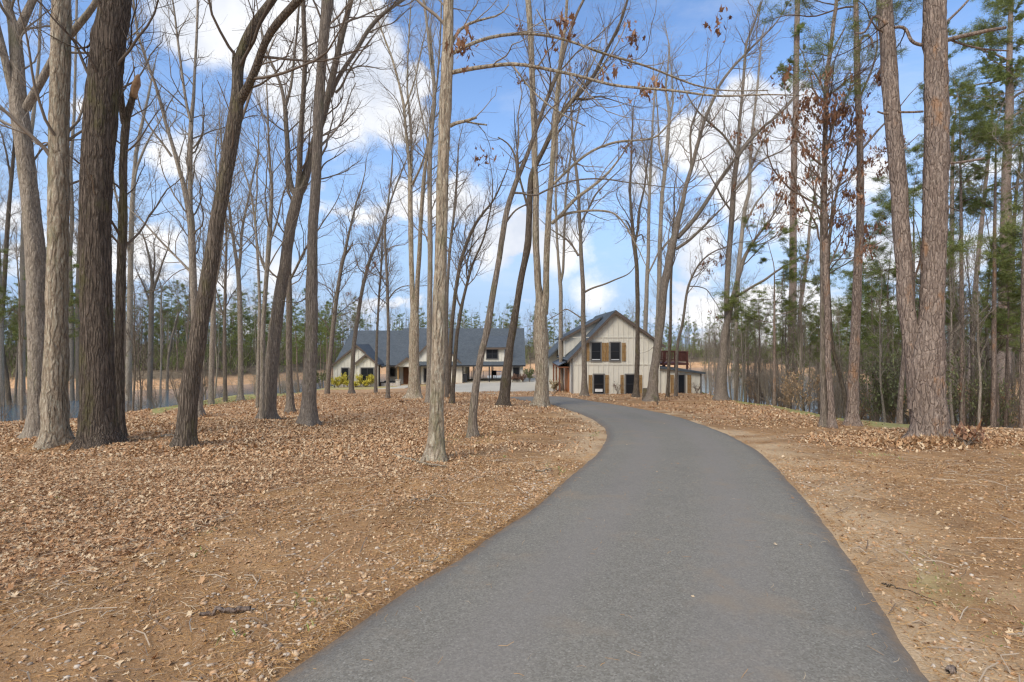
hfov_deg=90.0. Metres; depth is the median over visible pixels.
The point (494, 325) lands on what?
pine tree
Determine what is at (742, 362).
pine tree
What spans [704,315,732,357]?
bare tree
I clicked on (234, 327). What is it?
pine tree
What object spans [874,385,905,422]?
leafy bush
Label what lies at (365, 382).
yellow shrub
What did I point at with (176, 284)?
bare tree
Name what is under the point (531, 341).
pine tree
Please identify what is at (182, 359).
evergreens
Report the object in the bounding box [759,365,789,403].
bare bush
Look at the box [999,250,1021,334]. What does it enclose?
pine tree
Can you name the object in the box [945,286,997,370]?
bare tree
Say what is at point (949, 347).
bare tree
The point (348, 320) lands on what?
pine tree
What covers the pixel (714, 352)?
bare tree
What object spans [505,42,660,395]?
bare tree
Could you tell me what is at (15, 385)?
bare tree
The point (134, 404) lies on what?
bare bush
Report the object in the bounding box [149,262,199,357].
bare tree
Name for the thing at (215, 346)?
bare tree
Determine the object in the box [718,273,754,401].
bare tree
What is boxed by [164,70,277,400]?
bare tree
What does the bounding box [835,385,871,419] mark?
leafy bush
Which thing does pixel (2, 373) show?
bare tree
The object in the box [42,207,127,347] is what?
bare tree
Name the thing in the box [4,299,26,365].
pine tree
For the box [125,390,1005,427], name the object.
fallen leaves
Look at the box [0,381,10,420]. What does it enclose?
bare tree
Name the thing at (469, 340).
house
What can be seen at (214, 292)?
bare tree
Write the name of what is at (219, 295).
pine tree
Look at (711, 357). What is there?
bare tree
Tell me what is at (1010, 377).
bare tree
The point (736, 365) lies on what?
bare tree
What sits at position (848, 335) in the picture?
pine tree
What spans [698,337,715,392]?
bare tree
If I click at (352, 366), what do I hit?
bare tree
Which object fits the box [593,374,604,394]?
window
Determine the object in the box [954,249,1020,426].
pine tree
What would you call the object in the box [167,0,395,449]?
bare tree
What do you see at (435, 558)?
fallen branch
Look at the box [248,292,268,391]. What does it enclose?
bare tree
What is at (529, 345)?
bare tree
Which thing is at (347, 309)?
bare tree
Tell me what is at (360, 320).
pine tree
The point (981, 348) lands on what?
bare tree
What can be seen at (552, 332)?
pine tree
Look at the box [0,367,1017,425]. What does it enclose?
lake
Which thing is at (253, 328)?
pine tree
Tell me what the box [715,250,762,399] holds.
bare tree
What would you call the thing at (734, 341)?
bare tree
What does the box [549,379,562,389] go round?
ornamental grass
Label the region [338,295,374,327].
bare tree
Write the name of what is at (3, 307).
pine tree
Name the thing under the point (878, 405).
leafy bush
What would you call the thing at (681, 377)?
window
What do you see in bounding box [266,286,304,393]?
bare tree
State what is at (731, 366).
bare tree
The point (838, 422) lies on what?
fallen leaves
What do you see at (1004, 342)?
pine tree
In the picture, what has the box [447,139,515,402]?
bare tree
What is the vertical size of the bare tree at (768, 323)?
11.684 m
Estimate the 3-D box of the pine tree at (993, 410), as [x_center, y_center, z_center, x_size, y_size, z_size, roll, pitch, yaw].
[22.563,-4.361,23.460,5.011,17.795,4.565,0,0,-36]
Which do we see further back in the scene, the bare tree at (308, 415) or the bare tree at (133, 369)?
the bare tree at (133, 369)
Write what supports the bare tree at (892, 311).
on the ground at (102, 633)
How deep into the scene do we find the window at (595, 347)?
41.92 m
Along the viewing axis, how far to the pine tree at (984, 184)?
65.17 m
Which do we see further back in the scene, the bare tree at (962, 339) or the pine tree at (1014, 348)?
the pine tree at (1014, 348)
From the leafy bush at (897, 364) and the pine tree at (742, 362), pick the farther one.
the pine tree at (742, 362)
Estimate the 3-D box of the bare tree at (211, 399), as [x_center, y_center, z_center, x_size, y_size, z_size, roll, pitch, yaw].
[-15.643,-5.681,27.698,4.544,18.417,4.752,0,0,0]
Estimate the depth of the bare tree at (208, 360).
62.40 m
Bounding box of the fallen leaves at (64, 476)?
[0,452,1023,681]
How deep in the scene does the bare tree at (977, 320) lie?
18.93 m
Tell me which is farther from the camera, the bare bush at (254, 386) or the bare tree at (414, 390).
the bare bush at (254, 386)
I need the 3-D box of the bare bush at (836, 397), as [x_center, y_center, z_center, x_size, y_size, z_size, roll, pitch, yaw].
[15.078,2.327,23.454,2.277,3.021,3.040,0,0,2]
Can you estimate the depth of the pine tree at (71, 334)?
31.20 m
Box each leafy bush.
[741,372,768,402]
[773,380,798,407]
[779,364,835,410]
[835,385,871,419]
[842,388,871,418]
[859,353,946,422]
[859,366,896,421]
[869,356,909,423]
[874,337,985,411]
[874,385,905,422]
[903,388,908,415]
[946,363,998,425]
[947,360,1013,425]
[952,390,982,426]
[965,375,1018,426]
[973,388,1018,427]
[988,383,1018,427]
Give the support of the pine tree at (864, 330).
on the ground at (102, 633)
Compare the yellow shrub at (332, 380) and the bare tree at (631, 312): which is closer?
the yellow shrub at (332, 380)
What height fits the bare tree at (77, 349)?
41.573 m
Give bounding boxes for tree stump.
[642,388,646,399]
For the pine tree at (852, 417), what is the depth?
16.34 m
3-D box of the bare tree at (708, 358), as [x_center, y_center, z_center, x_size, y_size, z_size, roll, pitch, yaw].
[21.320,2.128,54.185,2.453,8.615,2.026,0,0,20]
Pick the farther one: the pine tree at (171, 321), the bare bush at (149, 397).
the pine tree at (171, 321)
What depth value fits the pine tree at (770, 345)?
45.29 m
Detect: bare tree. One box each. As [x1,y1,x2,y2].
[0,0,48,404]
[0,0,170,440]
[0,0,174,450]
[0,0,224,450]
[0,73,10,406]
[0,90,8,117]
[0,97,32,404]
[0,164,45,420]
[0,235,23,342]
[0,378,17,420]
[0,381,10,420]
[4,265,19,403]
[16,0,203,437]
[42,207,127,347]
[43,215,134,344]
[68,0,83,400]
[69,210,116,328]
[70,151,79,400]
[73,0,244,416]
[112,46,165,400]
[112,135,177,371]
[113,234,147,410]
[125,317,142,389]
[125,371,136,410]
[126,319,159,409]
[128,354,139,409]
[133,223,179,393]
[133,348,154,409]
[135,290,155,366]
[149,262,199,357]
[152,273,173,395]
[156,266,230,352]
[163,101,255,401]
[163,309,172,347]
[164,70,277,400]
[164,302,183,389]
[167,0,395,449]
[168,79,263,404]
[168,281,197,367]
[177,200,220,401]
[185,236,231,398]
[193,17,330,418]
[194,101,307,407]
[204,308,220,399]
[214,0,424,419]
[216,301,226,376]
[224,45,377,412]
[226,285,236,344]
[229,285,250,362]
[244,287,265,347]
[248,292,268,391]
[257,0,388,427]
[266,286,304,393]
[292,141,383,393]
[338,288,353,329]
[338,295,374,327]
[339,135,435,393]
[341,290,356,336]
[352,0,459,398]
[352,106,461,397]
[357,180,406,392]
[387,0,472,403]
[408,0,842,463]
[413,109,487,397]
[447,130,521,394]
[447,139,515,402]
[465,0,748,437]
[489,0,723,407]
[495,0,664,406]
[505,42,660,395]
[525,310,534,365]
[539,65,598,390]
[592,90,667,397]
[606,46,676,332]
[617,299,634,319]
[628,7,713,336]
[631,279,669,361]
[641,148,712,397]
[642,2,804,401]
[664,0,827,400]
[674,213,786,395]
[685,331,703,369]
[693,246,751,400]
[696,336,712,392]
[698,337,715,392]
[701,325,716,394]
[703,332,718,394]
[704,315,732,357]
[704,320,718,392]
[704,326,719,386]
[707,283,740,399]
[707,307,723,376]
[709,335,730,371]
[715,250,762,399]
[716,0,879,428]
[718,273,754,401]
[729,15,776,388]
[729,332,735,399]
[730,324,740,395]
[730,345,739,385]
[732,325,748,400]
[733,320,751,387]
[743,291,781,401]
[747,297,772,403]
[747,343,755,402]
[748,292,775,404]
[755,279,815,406]
[757,338,767,368]
[762,293,791,405]
[767,272,795,406]
[773,2,922,427]
[780,63,919,417]
[781,243,839,410]
[782,221,819,409]
[785,288,816,387]
[785,314,808,407]
[787,283,805,408]
[790,329,798,409]
[818,289,850,417]
[833,304,848,416]
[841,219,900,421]
[849,323,877,419]
[862,284,915,371]
[863,291,888,420]
[864,332,891,422]
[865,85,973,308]
[883,246,919,422]
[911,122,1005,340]
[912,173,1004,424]
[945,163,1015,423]
[945,234,984,425]
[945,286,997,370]
[945,330,958,387]
[946,205,985,425]
[946,272,973,425]
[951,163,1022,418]
[953,243,1002,418]
[954,308,990,412]
[955,233,994,425]
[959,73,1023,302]
[967,331,984,416]
[968,254,1015,384]
[973,301,1013,416]
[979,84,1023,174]
[989,291,1019,427]
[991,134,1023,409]
[998,360,1019,405]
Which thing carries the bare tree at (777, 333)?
on the ground at (102, 633)
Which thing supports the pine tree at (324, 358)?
on the ground at (102, 633)
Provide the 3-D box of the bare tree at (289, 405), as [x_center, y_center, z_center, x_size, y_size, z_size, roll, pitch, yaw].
[-8.741,-4.187,21.191,5.793,14.446,6.494,0,0,-40]
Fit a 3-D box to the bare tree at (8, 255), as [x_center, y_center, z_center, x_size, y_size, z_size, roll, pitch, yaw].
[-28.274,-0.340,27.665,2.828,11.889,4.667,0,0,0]
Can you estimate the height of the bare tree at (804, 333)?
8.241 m
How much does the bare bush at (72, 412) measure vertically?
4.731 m
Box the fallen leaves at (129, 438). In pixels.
[70,437,166,448]
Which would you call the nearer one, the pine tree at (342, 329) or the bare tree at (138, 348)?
the bare tree at (138, 348)
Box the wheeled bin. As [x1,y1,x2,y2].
[463,374,467,381]
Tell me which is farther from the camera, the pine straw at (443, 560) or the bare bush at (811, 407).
the bare bush at (811, 407)
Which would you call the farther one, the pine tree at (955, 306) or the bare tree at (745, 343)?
the bare tree at (745, 343)
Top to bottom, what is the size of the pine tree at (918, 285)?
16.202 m
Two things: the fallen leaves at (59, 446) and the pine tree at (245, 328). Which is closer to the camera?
the fallen leaves at (59, 446)
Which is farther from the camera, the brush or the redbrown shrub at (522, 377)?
the brush
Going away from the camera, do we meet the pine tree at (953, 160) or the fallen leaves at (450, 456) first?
the fallen leaves at (450, 456)
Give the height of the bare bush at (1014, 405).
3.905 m
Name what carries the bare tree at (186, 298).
on the ground at (102, 633)
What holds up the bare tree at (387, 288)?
on the ground at (102, 633)
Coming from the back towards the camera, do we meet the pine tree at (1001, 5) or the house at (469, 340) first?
the house at (469, 340)
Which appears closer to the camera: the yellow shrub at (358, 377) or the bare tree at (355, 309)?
the yellow shrub at (358, 377)
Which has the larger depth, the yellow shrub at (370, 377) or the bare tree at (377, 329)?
the yellow shrub at (370, 377)
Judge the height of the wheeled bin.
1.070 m
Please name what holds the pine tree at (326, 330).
on the ground at (102, 633)
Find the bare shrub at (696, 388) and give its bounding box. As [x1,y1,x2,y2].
[692,383,700,393]
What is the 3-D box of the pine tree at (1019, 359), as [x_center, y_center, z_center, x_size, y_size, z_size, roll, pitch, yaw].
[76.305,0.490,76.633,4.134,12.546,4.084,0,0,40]
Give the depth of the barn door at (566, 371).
46.03 m
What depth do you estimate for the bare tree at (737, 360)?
39.51 m
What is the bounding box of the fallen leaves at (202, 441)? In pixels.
[161,438,223,449]
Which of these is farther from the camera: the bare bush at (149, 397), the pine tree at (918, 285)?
the bare bush at (149, 397)
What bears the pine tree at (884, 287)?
on the ground at (102, 633)
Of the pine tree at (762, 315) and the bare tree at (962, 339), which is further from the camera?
the pine tree at (762, 315)
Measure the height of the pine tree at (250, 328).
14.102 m
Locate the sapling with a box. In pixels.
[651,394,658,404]
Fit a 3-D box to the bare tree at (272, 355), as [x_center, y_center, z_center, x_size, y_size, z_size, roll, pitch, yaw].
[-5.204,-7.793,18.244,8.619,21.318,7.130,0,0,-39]
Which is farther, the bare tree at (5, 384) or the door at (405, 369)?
the door at (405, 369)
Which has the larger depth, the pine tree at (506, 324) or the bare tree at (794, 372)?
the pine tree at (506, 324)
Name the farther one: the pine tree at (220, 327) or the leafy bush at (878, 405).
the pine tree at (220, 327)
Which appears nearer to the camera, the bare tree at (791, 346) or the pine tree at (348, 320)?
the bare tree at (791, 346)
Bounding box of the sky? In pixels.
[0,0,1023,349]
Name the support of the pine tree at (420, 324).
on the ground at (102, 633)
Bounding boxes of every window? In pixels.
[341,367,348,381]
[360,367,373,382]
[390,367,395,376]
[423,368,426,382]
[486,349,497,358]
[512,367,519,379]
[590,342,601,361]
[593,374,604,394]
[609,342,620,361]
[625,374,633,393]
[678,374,685,392]
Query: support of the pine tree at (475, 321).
on the ground at (102, 633)
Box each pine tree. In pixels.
[0,247,25,332]
[0,284,10,326]
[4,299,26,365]
[8,282,18,331]
[10,271,79,341]
[21,247,76,339]
[68,250,79,383]
[139,290,164,362]
[139,304,148,355]
[147,285,172,368]
[153,301,166,356]
[154,294,170,343]
[164,296,188,370]
[167,279,186,348]
[170,284,189,350]
[179,295,190,337]
[206,289,226,349]
[207,304,226,367]
[209,294,228,361]
[217,314,229,354]
[226,291,253,368]
[226,292,247,348]
[227,307,237,352]
[229,303,253,359]
[242,307,251,341]
[243,307,255,360]
[247,281,270,352]
[247,300,257,343]
[252,291,269,341]
[280,317,293,355]
[281,298,304,392]
[284,342,300,391]
[285,295,302,354]
[293,309,305,346]
[294,288,305,331]
[297,330,304,370]
[317,314,325,387]
[317,332,328,362]
[318,303,339,387]
[318,327,339,386]
[319,301,335,349]
[325,307,345,361]
[337,313,346,345]
[344,306,354,334]
[347,301,363,337]
[353,296,364,327]
[393,315,401,329]
[399,313,404,329]
[419,313,423,327]
[454,311,470,327]
[472,316,477,327]
[491,313,499,369]
[500,304,520,327]
[503,305,523,327]
[527,306,550,345]
[547,322,555,343]
[662,326,675,355]
[689,322,697,359]
[713,216,819,405]
[716,303,751,400]
[733,316,757,402]
[739,323,757,401]
[748,286,772,403]
[755,0,991,426]
[761,314,794,402]
[771,299,799,406]
[774,1,820,398]
[778,0,1023,437]
[782,329,811,390]
[789,342,802,386]
[794,267,844,337]
[795,304,819,409]
[795,314,819,411]
[803,335,819,376]
[830,135,972,312]
[831,208,919,422]
[831,313,848,387]
[831,330,848,412]
[833,275,884,395]
[839,189,1023,423]
[847,342,871,382]
[860,279,899,366]
[878,303,901,353]
[884,302,917,360]
[897,270,958,323]
[910,46,1023,425]
[915,241,973,322]
[915,262,970,350]
[920,94,982,398]
[947,0,1023,410]
[948,0,1023,427]
[949,63,1023,427]
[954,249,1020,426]
[956,73,1004,408]
[958,269,1020,353]
[973,154,1022,364]
[975,233,1020,426]
[979,228,1021,427]
[982,278,1020,352]
[997,235,1021,324]
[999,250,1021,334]
[1015,316,1020,383]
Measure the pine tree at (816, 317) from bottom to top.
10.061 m
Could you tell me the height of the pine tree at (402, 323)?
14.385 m
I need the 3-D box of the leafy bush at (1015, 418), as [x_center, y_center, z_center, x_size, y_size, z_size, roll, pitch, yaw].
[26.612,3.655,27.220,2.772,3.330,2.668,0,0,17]
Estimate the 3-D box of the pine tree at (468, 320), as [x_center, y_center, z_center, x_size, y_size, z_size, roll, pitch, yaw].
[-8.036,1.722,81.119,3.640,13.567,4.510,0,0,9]
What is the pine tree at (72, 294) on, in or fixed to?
on the ground at (102, 633)
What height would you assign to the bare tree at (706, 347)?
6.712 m
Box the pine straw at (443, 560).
[0,451,1023,681]
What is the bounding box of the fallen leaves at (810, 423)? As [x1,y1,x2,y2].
[789,422,848,428]
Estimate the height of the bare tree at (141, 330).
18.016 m
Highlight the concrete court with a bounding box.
[455,378,558,395]
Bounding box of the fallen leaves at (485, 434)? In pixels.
[446,432,505,438]
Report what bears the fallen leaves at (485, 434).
on the ground at (102, 633)
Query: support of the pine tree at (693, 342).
on the ground at (102, 633)
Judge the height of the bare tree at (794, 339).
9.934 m
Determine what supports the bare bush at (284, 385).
on the ground at (102, 633)
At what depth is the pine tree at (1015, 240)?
23.45 m
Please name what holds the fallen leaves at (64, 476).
on the ground at (102, 633)
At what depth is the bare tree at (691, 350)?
79.88 m
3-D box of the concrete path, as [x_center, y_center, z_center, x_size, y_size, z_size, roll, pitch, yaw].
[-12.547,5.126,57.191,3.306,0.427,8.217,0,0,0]
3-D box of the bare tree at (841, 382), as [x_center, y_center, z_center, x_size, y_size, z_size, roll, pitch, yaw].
[13.987,-4.084,20.825,5.655,15.062,4.735,0,0,0]
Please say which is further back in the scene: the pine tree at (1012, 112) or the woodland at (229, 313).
the woodland at (229, 313)
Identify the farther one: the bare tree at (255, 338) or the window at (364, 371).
the bare tree at (255, 338)
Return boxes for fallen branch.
[199,606,250,615]
[410,480,456,500]
[419,537,448,562]
[881,582,942,602]
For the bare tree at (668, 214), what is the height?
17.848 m
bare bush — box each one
[0,406,26,419]
[1,390,26,419]
[69,398,78,418]
[126,400,144,411]
[134,385,163,408]
[139,378,169,407]
[147,342,208,401]
[165,376,179,400]
[203,358,222,396]
[249,358,281,384]
[249,372,255,395]
[280,375,295,393]
[282,361,302,391]
[736,347,779,403]
[736,366,770,402]
[741,364,778,403]
[746,348,794,404]
[749,371,783,403]
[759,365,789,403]
[761,343,843,410]
[762,371,793,405]
[787,345,877,413]
[807,378,863,415]
[807,390,819,413]
[808,362,866,417]
[810,393,819,413]
[983,378,1018,427]
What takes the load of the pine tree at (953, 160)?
on the ground at (102, 633)
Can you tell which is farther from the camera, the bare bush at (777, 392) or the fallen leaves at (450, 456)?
the bare bush at (777, 392)
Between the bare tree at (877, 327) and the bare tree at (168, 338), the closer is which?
the bare tree at (877, 327)
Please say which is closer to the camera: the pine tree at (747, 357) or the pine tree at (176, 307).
the pine tree at (747, 357)
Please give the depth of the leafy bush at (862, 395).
36.91 m
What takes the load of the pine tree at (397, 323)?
on the ground at (102, 633)
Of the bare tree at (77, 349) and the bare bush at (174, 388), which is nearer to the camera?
the bare bush at (174, 388)
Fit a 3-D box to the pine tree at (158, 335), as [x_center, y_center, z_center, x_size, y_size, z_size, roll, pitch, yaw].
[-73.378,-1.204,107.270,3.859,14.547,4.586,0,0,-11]
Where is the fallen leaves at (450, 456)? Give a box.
[401,450,489,465]
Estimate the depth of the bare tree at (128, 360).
75.77 m
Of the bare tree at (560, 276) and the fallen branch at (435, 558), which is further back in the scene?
the bare tree at (560, 276)
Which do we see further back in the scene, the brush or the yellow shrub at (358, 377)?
the brush
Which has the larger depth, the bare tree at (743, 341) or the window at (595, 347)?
the bare tree at (743, 341)
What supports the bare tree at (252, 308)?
on the ground at (102, 633)
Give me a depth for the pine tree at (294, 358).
73.26 m
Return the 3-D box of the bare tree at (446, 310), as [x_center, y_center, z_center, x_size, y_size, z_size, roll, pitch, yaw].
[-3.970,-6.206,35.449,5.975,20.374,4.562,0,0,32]
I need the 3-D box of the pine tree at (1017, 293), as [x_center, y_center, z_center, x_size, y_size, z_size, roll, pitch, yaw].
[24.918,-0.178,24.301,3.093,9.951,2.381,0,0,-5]
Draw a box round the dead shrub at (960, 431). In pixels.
[949,419,989,445]
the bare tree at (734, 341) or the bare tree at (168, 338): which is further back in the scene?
the bare tree at (168, 338)
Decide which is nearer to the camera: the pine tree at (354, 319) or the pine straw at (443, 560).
the pine straw at (443, 560)
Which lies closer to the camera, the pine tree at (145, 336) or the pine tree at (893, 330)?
the pine tree at (893, 330)
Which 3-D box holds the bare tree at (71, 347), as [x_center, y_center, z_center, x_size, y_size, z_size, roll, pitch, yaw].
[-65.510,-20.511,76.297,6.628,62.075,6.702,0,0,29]
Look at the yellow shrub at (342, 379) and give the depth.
58.37 m
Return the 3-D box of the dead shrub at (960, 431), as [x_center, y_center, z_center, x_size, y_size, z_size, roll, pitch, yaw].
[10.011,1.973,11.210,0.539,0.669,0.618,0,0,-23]
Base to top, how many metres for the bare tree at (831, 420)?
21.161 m
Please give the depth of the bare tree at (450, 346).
41.29 m
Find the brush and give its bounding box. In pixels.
[4,324,1018,379]
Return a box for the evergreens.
[4,323,1018,376]
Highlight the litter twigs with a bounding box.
[0,417,1023,681]
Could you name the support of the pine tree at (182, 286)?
on the ground at (102, 633)
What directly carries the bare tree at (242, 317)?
on the ground at (102, 633)
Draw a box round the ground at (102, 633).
[0,345,1023,681]
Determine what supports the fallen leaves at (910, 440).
on the ground at (102, 633)
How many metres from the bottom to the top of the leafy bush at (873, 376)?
3.840 m
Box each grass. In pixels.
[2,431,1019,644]
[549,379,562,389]
[905,549,1023,650]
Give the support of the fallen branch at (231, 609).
on the ground at (102, 633)
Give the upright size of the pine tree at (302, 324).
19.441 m
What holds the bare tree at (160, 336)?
on the ground at (102, 633)
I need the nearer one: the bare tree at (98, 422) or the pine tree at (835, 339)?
the bare tree at (98, 422)
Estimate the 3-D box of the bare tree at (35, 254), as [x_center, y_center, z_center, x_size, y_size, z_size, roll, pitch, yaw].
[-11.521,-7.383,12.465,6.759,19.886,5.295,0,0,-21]
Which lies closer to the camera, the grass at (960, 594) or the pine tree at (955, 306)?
the grass at (960, 594)
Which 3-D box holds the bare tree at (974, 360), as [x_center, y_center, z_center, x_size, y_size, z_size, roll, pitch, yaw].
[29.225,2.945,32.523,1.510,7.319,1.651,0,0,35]
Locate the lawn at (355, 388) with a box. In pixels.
[317,386,396,389]
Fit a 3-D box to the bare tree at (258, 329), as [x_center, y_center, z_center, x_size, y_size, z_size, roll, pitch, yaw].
[-12.127,-3.876,23.963,5.138,14.385,3.836,0,0,0]
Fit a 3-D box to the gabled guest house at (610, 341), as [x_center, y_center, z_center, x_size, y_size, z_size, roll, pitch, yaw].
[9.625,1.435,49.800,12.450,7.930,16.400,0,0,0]
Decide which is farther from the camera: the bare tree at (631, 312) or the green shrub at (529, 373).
the bare tree at (631, 312)
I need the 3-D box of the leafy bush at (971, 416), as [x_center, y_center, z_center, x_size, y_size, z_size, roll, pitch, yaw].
[24.054,3.122,27.311,3.212,4.252,2.648,0,0,35]
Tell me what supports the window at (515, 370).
in the house at (469, 340)
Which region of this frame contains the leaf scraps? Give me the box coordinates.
[0,433,1023,681]
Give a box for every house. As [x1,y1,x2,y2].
[332,328,525,387]
[548,310,705,394]
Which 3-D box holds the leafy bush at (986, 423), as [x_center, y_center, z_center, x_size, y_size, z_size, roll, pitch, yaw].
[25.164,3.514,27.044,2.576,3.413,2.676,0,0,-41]
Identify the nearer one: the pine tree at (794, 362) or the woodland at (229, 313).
the pine tree at (794, 362)
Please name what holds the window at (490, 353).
in the house at (469, 340)
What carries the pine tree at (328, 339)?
on the ground at (102, 633)
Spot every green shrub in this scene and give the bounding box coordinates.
[317,369,326,387]
[523,368,534,381]
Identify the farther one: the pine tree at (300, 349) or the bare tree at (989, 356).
the pine tree at (300, 349)
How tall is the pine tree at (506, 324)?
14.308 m
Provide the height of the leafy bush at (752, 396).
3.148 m
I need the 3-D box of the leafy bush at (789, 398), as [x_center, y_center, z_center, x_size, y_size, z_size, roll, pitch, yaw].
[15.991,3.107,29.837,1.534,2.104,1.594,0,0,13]
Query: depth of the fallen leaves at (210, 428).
12.59 m
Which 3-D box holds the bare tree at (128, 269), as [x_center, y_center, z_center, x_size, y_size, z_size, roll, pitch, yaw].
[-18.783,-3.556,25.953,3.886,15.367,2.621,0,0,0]
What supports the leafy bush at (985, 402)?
on the ground at (102, 633)
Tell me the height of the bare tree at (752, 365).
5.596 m
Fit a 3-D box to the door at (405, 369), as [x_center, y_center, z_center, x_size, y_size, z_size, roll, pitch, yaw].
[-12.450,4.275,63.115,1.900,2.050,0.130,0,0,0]
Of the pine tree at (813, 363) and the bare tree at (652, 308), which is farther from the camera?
the bare tree at (652, 308)
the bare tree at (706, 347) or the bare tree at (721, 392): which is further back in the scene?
the bare tree at (706, 347)
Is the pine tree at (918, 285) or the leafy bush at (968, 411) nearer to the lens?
the pine tree at (918, 285)
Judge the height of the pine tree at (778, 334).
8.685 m
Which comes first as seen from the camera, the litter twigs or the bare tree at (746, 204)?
the litter twigs
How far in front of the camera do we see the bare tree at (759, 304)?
32.06 m
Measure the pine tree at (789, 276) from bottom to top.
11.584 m
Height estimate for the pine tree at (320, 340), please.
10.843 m
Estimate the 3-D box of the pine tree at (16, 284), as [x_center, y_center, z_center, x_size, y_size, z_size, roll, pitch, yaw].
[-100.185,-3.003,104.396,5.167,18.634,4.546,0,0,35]
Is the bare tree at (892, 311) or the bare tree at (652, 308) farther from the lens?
the bare tree at (652, 308)
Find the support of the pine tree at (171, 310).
on the ground at (102, 633)
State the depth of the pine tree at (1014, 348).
32.04 m
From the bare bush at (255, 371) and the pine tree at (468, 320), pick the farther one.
the pine tree at (468, 320)
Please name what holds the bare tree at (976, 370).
on the ground at (102, 633)
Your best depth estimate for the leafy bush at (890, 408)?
23.12 m
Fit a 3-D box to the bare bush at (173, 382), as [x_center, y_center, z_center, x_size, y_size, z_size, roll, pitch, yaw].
[-21.155,2.133,32.288,3.067,4.211,4.095,0,0,1]
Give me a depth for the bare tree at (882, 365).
27.10 m
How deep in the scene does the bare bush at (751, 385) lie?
38.17 m
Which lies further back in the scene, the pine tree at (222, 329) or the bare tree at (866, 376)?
the pine tree at (222, 329)
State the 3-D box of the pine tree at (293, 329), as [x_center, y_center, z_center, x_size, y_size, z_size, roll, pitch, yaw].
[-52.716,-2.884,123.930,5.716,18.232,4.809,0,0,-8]
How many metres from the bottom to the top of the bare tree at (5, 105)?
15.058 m
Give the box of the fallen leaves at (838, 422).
[818,420,882,426]
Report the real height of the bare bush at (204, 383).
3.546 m
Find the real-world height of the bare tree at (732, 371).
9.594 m
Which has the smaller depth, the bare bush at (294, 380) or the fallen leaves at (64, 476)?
the fallen leaves at (64, 476)
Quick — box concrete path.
[379,384,420,388]
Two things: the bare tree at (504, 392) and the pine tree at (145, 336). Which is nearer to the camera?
the bare tree at (504, 392)
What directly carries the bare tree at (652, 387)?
on the ground at (102, 633)
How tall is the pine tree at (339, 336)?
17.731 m
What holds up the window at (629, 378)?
in the gabled guest house at (610, 341)
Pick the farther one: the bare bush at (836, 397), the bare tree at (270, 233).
the bare bush at (836, 397)
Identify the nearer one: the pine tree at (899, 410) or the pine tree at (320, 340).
the pine tree at (899, 410)
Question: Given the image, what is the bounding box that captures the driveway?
[276,396,928,681]
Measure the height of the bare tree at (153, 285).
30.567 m
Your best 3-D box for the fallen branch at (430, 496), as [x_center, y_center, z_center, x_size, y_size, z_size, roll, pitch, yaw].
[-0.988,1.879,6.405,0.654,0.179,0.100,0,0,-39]
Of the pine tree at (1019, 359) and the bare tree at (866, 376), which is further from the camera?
the pine tree at (1019, 359)
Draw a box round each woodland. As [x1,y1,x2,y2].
[4,264,1019,366]
[4,285,997,360]
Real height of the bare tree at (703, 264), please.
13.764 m
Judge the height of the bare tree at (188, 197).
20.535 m
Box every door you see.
[403,367,408,383]
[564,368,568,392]
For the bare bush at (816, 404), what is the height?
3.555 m
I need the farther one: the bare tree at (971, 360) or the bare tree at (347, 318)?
the bare tree at (347, 318)
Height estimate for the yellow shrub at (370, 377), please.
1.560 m
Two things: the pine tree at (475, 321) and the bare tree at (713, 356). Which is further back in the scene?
the pine tree at (475, 321)
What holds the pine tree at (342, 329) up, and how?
on the ground at (102, 633)
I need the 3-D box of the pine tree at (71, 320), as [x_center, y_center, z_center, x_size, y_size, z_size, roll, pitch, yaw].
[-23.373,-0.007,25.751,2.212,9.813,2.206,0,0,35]
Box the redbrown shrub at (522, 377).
[518,373,527,381]
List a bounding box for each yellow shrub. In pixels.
[330,375,338,387]
[337,372,348,386]
[354,372,363,386]
[362,379,368,386]
[366,374,373,386]
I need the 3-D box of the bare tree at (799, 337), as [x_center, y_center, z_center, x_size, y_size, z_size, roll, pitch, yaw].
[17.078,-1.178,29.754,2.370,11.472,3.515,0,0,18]
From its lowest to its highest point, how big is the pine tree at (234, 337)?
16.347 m
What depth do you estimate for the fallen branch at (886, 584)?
3.75 m
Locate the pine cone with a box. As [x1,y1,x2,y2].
[945,665,956,674]
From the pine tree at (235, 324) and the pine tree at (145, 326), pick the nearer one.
the pine tree at (145, 326)
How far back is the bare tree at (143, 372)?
25.88 m
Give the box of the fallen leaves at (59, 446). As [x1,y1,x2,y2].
[16,438,74,450]
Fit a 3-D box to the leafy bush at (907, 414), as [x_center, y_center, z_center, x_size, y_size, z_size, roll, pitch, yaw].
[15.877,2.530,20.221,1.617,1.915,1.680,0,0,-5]
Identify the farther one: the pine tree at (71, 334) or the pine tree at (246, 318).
the pine tree at (246, 318)
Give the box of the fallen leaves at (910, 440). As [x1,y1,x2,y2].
[788,431,1023,451]
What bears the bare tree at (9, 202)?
on the ground at (102, 633)
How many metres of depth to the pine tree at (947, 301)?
27.79 m
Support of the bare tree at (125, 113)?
on the ground at (102, 633)
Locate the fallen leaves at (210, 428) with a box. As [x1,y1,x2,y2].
[0,415,1023,461]

